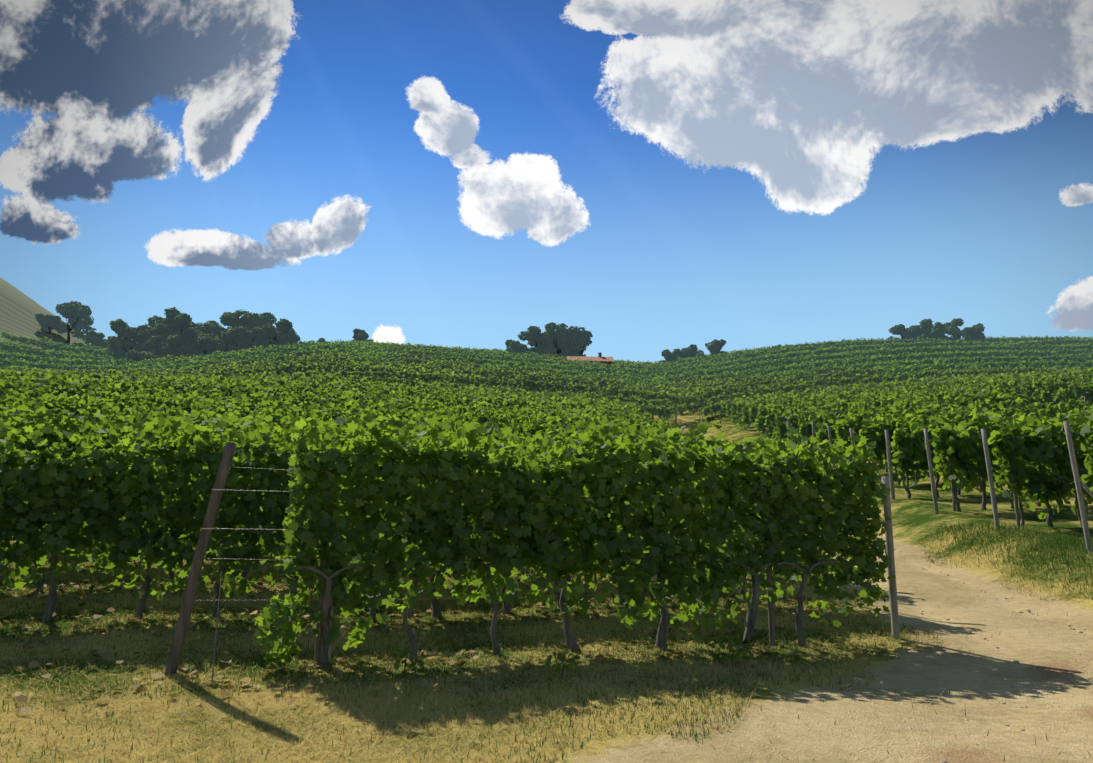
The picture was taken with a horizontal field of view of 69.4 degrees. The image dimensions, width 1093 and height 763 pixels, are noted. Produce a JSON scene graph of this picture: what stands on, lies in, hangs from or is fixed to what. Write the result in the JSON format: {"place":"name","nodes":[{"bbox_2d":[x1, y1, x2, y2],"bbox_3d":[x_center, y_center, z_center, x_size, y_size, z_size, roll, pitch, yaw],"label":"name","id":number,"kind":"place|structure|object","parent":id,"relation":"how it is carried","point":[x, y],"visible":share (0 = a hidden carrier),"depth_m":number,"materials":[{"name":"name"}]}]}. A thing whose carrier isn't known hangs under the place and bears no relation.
{"place":"outdoors","nodes":[
{"label":"outdoors","id":0,"kind":"place"},
{"bbox_2d":[0,277,1092,762],"bbox_3d":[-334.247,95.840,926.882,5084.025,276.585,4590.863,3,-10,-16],"label":"terrain","id":1,"kind":"structure","parent":0,"point":[874,729],"depth_m":7.79,"materials":[{"name":"beige soil"}]},
{"bbox_2d":[253,592,309,670],"bbox_3d":[-2.612,2.497,7.788,0.547,0.795,0.560,3,-10,-16],"label":"young vine","id":2,"kind":"object","parent":1,"relation":"on","point":[280,632],"depth_m":7.74,"materials":[{"name":"green plant"}]},
{"bbox_2d":[387,645,426,675],"bbox_3d":[-1.351,2.711,7.610,0.397,0.334,0.331,3,-10,-16],"label":"weed","id":3,"kind":"object","parent":1,"relation":"on","point":[401,654],"depth_m":7.57,"materials":[{"name":"green plant"}]},
{"bbox_2d":[0,568,883,712],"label":"fallen leaves","id":4,"kind":"object","parent":1,"relation":"on","point":[35,664],"visible":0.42,"depth_m":8.65,"materials":[{"name":"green plant"}]},
{"bbox_2d":[0,406,896,650],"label":"vine leaves","id":5,"kind":"object","parent":1,"relation":"on","point":[135,493],"visible":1,"depth_m":9.35,"materials":[{"name":"green plant"}]},
{"bbox_2d":[35,300,985,362],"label":"trees","id":6,"kind":"object","parent":1,"relation":"on","point":[162,336],"depth_m":145.64,"materials":[{"name":"green plant"}]},
{"bbox_2d":[0,331,1092,420],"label":"vineyard rows","id":7,"kind":"object","parent":1,"relation":"on","point":[688,384],"visible":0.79,"depth_m":112.28,"materials":[{"name":"green plant"}]},
{"bbox_2d":[0,367,1092,462],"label":"vineyard rows","id":8,"kind":"object","parent":1,"relation":"on","point":[839,409],"visible":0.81,"depth_m":44.71,"materials":[{"name":"green plant"}]},
{"bbox_2d":[0,393,1092,528],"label":"vineyard rows","id":9,"kind":"object","parent":1,"relation":"on","point":[1039,451],"visible":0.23,"depth_m":21.57,"materials":[{"name":"green plant"}]},
{"bbox_2d":[11,402,1091,667],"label":"vine trunks","id":10,"kind":"object","parent":1,"relation":"on","point":[505,608],"visible":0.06,"depth_m":9.35,"materials":[{"name":"brown plant"}]},
{"bbox_2d":[544,650,580,678],"bbox_3d":[0.137,2.679,7.403,0.368,0.316,0.357,3,-10,-16],"label":"weed","id":11,"kind":"object","parent":1,"relation":"on","point":[570,661],"depth_m":7.41,"materials":[{"name":"green plant"}]},
{"bbox_2d":[91,484,1069,601],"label":"grape clusters","id":12,"kind":"object","parent":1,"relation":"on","point":[219,551],"visible":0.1,"depth_m":9.11,"materials":[{"name":"green"}]},
{"bbox_2d":[585,352,611,364],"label":"hut walls","id":13,"kind":"structure","parent":1,"relation":"on","point":[600,355],"depth_m":150.54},
{"bbox_2d":[566,356,614,361],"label":"roof","id":14,"kind":"structure","parent":13,"relation":"on","point":[602,359],"depth_m":151.40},
{"bbox_2d":[122,382,1086,665],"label":"vineyard posts","id":15,"kind":"object","parent":1,"relation":"on","point":[770,610],"depth_m":9.45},
{"bbox_2d":[164,375,1092,677],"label":"vineyard posts","id":16,"kind":"object","parent":1,"relation":"on","point":[891,570],"depth_m":9.83,"materials":[{"name":"wood"}]},
{"bbox_2d":[201,432,1087,599],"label":"trellis wires","id":17,"kind":"object","parent":1,"relation":"on","point":[449,531],"visible":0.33,"depth_m":8.22,"materials":[{"name":"grey metal"}]},
{"bbox_2d":[716,634,747,664],"bbox_3d":[1.953,2.850,8.336,0.340,0.378,0.359,3,-10,-16],"label":"weed","id":18,"kind":"object","parent":1,"relation":"on","point":[737,657],"depth_m":8.31,"materials":[{"name":"green plant"}]},
{"bbox_2d":[831,544,1088,762],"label":"track pebbles","id":19,"kind":"object","parent":1,"relation":"on","point":[1016,661],"visible":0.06,"depth_m":8.62,"materials":[{"name":"stone"}]},
{"bbox_2d":[0,517,1092,762],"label":"grass","id":20,"kind":"structure","parent":0,"point":[1066,541],"depth_m":7.71,"materials":[{"name":"plant"}]},
{"bbox_2d":[0,0,1092,362],"label":"sky","id":21,"kind":"structure","parent":0,"point":[648,177],"materials":[{"name":"blue"}]}
]}

